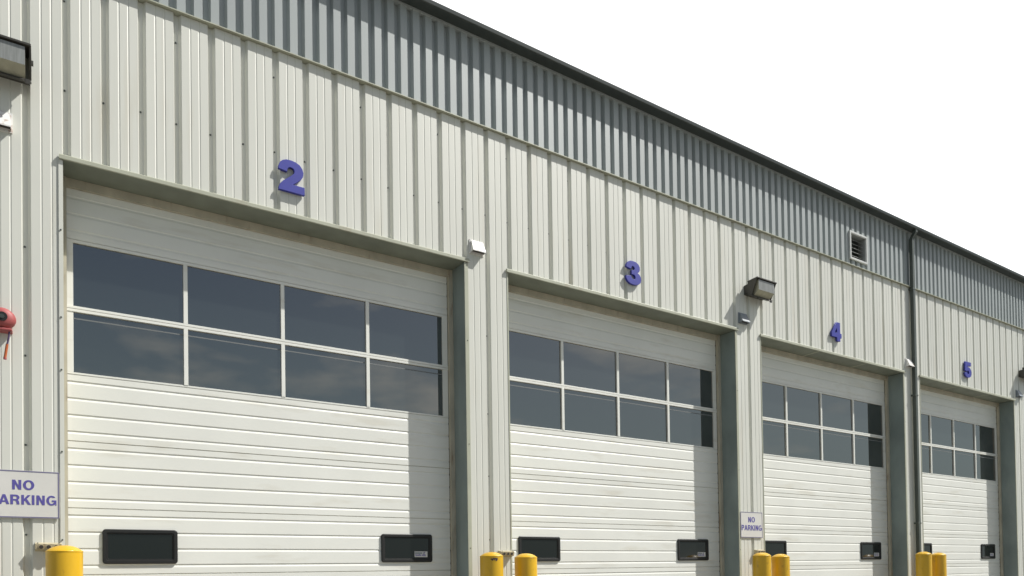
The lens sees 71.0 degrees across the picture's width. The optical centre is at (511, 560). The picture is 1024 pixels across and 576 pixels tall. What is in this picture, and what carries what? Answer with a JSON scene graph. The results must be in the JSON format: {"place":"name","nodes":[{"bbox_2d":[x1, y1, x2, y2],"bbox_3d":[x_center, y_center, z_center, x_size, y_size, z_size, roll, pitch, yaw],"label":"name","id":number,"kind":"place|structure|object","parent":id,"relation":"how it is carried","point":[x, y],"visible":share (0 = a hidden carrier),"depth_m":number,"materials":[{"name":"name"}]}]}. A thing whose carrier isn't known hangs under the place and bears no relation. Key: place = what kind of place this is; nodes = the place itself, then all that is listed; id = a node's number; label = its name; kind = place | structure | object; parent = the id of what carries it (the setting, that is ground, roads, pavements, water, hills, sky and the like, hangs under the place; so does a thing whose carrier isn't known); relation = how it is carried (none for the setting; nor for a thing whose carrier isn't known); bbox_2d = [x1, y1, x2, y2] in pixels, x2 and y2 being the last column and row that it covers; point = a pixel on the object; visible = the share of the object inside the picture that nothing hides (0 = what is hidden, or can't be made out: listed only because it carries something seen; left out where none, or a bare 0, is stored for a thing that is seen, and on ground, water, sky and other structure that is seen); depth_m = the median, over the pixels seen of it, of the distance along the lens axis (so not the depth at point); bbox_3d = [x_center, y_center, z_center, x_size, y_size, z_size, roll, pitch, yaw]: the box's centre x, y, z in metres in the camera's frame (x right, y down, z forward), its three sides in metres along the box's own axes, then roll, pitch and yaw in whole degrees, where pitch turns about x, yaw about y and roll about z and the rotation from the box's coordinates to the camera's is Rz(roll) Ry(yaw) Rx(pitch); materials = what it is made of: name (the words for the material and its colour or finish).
{"place":"outdoors","nodes":[
{"label":"outdoors","id":0,"kind":"place"},
{"bbox_2d":[45,545,82,575],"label":"bollard","id":1,"kind":"object","parent":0,"point":[63,560],"visible":1,"depth_m":5.71,"materials":[{"name":"yellow metal"}]},
{"bbox_2d":[480,552,502,575],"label":"bollard","id":2,"kind":"object","parent":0,"point":[491,563],"visible":1,"depth_m":7.90,"materials":[{"name":"yellow metal"}]},
{"bbox_2d":[514,553,536,575],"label":"bollard","id":3,"kind":"object","parent":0,"point":[525,564],"visible":1,"depth_m":8.15,"materials":[{"name":"yellow metal"}]},
{"bbox_2d":[433,0,1023,275],"label":"sky","id":4,"kind":"structure","parent":0,"point":[912,110],"materials":[{"name":"white"}]},
{"bbox_2d":[752,553,770,575],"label":"bollard","id":5,"kind":"object","parent":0,"point":[761,563],"visible":1,"depth_m":10.41,"materials":[{"name":"yellow metal"}]},
{"bbox_2d":[771,554,789,575],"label":"bollard","id":6,"kind":"object","parent":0,"point":[780,564],"visible":1,"depth_m":10.64,"materials":[{"name":"yellow metal"}]},
{"bbox_2d":[915,552,931,575],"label":"bollard","id":7,"kind":"object","parent":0,"point":[923,562],"visible":1,"depth_m":12.85,"materials":[{"name":"yellow metal"}]},
{"bbox_2d":[932,553,946,575],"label":"bollard","id":8,"kind":"object","parent":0,"point":[939,564],"visible":0.89,"depth_m":13.12,"materials":[{"name":"yellow metal"}]},
{"label":"ground","id":9,"kind":"structure","parent":0,"visible":0},
{"bbox_2d":[0,0,1023,575],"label":"industrial building","id":10,"kind":"structure","parent":9,"relation":"on","point":[226,356],"depth_m":8.31,"materials":[{"name":"beige paint"}]},
{"bbox_2d":[0,110,12,133],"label":"vent hood","id":11,"kind":"object","parent":10,"relation":"attached to","point":[6,121],"visible":1,"depth_m":5.92,"materials":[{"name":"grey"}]},
{"bbox_2d":[0,307,15,359],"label":"cord reel","id":12,"kind":"object","parent":10,"relation":"attached to","point":[7,320],"visible":1,"depth_m":5.84,"materials":[{"name":"red plastic"}]},
{"bbox_2d":[0,34,32,85],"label":"wall lamp","id":13,"kind":"object","parent":10,"relation":"attached to","point":[16,63],"visible":1,"depth_m":5.82,"materials":[{"name":"brown metal"}]},
{"bbox_2d":[0,469,59,518],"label":"no parking sign","id":14,"kind":"object","parent":10,"relation":"attached to","point":[29,494],"visible":1,"depth_m":5.97,"materials":[{"name":"white metal"}]},
{"bbox_2d":[35,542,61,550],"bbox_3d":[-3.882,-0.118,6.017,0.190,0.074,0.078,0,-1,-33],"label":"outlet box","id":15,"kind":"object","parent":10,"relation":"attached to","point":[40,546],"visible":0.7,"depth_m":5.98,"materials":[{"name":"grey metal"}]},
{"bbox_2d":[66,187,450,575],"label":"garage door","id":16,"kind":"structure","parent":10,"relation":"in","point":[241,402],"depth_m":7.26,"materials":[{"name":"metal"}]},
{"bbox_2d":[278,159,304,196],"bbox_3d":[-2.216,-3.848,7.209,0.259,0.319,0.044,0,-1,-33],"label":"bay number","id":17,"kind":"object","parent":10,"relation":"attached to","point":[287,185],"visible":1,"depth_m":7.19,"materials":[{"name":"blue plastic"}]},
{"bbox_2d":[469,239,485,256],"bbox_3d":[-0.396,-3.653,8.360,0.190,0.165,0.080,0,-1,-33],"label":"vent hood","id":18,"kind":"object","parent":10,"relation":"attached to","point":[476,248],"visible":1,"depth_m":8.35,"materials":[{"name":"grey metal"}]},
{"bbox_2d":[498,551,513,556],"bbox_3d":[-0.065,-0.086,8.485,0.190,0.074,0.078,0,-1,-33],"label":"outlet box","id":19,"kind":"object","parent":10,"relation":"attached to","point":[507,553],"visible":0.96,"depth_m":8.46,"materials":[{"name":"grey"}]},
{"bbox_2d":[508,292,719,575],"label":"garage door","id":20,"kind":"structure","parent":10,"relation":"in","point":[614,467],"depth_m":9.87,"materials":[{"name":"metal"}]},
{"bbox_2d":[625,261,640,285],"bbox_3d":[1.627,-3.878,9.695,0.274,0.319,0.044,0,-1,-33],"label":"bay number","id":21,"kind":"object","parent":10,"relation":"attached to","point":[635,281],"visible":1,"depth_m":9.68,"materials":[{"name":"blue plastic"}]},
{"bbox_2d":[738,312,749,324],"bbox_3d":[3.525,-3.681,10.896,0.190,0.165,0.080,0,-1,-33],"label":"vent hood","id":22,"kind":"object","parent":10,"relation":"attached to","point":[743,319],"visible":1,"depth_m":10.88,"materials":[{"name":"grey metal"}]},
{"bbox_2d":[740,512,762,537],"bbox_3d":[3.643,-0.546,10.923,0.505,0.392,0.006,0,-1,-33],"label":"no parking sign","id":23,"kind":"object","parent":10,"relation":"attached to","point":[751,526],"visible":1,"depth_m":10.92,"materials":[{"name":"white metal"}]},
{"bbox_2d":[754,550,764,553],"bbox_3d":[3.788,-0.136,10.978,0.190,0.074,0.078,0,-1,-33],"label":"outlet box","id":24,"kind":"object","parent":10,"relation":"attached to","point":[759,551],"visible":0.81,"depth_m":10.94,"materials":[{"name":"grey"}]},
{"bbox_2d":[744,276,776,302],"bbox_3d":[3.796,-4.111,10.974,0.468,0.283,0.262,0,-1,-33],"label":"wall lamp","id":25,"kind":"object","parent":10,"relation":"attached to","point":[759,288],"visible":1,"depth_m":10.88,"materials":[{"name":"grey metal"}]},
{"bbox_2d":[761,352,888,575],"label":"garage door","id":26,"kind":"structure","parent":10,"relation":"in","point":[824,446],"depth_m":12.50,"materials":[{"name":"metal"}]},
{"bbox_2d":[830,322,841,341],"bbox_3d":[5.494,-3.889,12.196,0.274,0.319,0.044,0,-1,-33],"label":"bay number","id":27,"kind":"object","parent":10,"relation":"attached to","point":[835,333],"visible":1,"depth_m":12.19,"materials":[{"name":"blue plastic"}]},
{"bbox_2d":[905,358,914,367],"bbox_3d":[7.438,-3.699,13.427,0.190,0.165,0.080,0,-1,-33],"label":"vent hood","id":28,"kind":"object","parent":10,"relation":"attached to","point":[909,363],"visible":1,"depth_m":13.40,"materials":[{"name":"grey metal"}]},
{"bbox_2d":[920,389,999,575],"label":"garage door","id":29,"kind":"structure","parent":10,"relation":"in","point":[959,436],"depth_m":15.10,"materials":[{"name":"metal"}]},
{"bbox_2d":[963,361,971,377],"bbox_3d":[9.272,-3.889,14.639,0.275,0.319,0.044,0,-1,-33],"label":"bay number","id":30,"kind":"object","parent":10,"relation":"attached to","point":[967,373],"visible":1,"depth_m":14.61,"materials":[{"name":"blue plastic"}]},
{"bbox_2d":[1015,390,1022,397],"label":"vent hood","id":31,"kind":"object","parent":10,"relation":"attached to","point":[1018,394],"visible":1,"depth_m":15.85,"materials":[{"name":"grey metal"}]},
{"bbox_2d":[1019,367,1023,378],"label":"wall lamp","id":32,"kind":"object","parent":10,"relation":"attached to","point":[1021,373],"visible":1,"depth_m":15.90,"materials":[{"name":"grey metal"}]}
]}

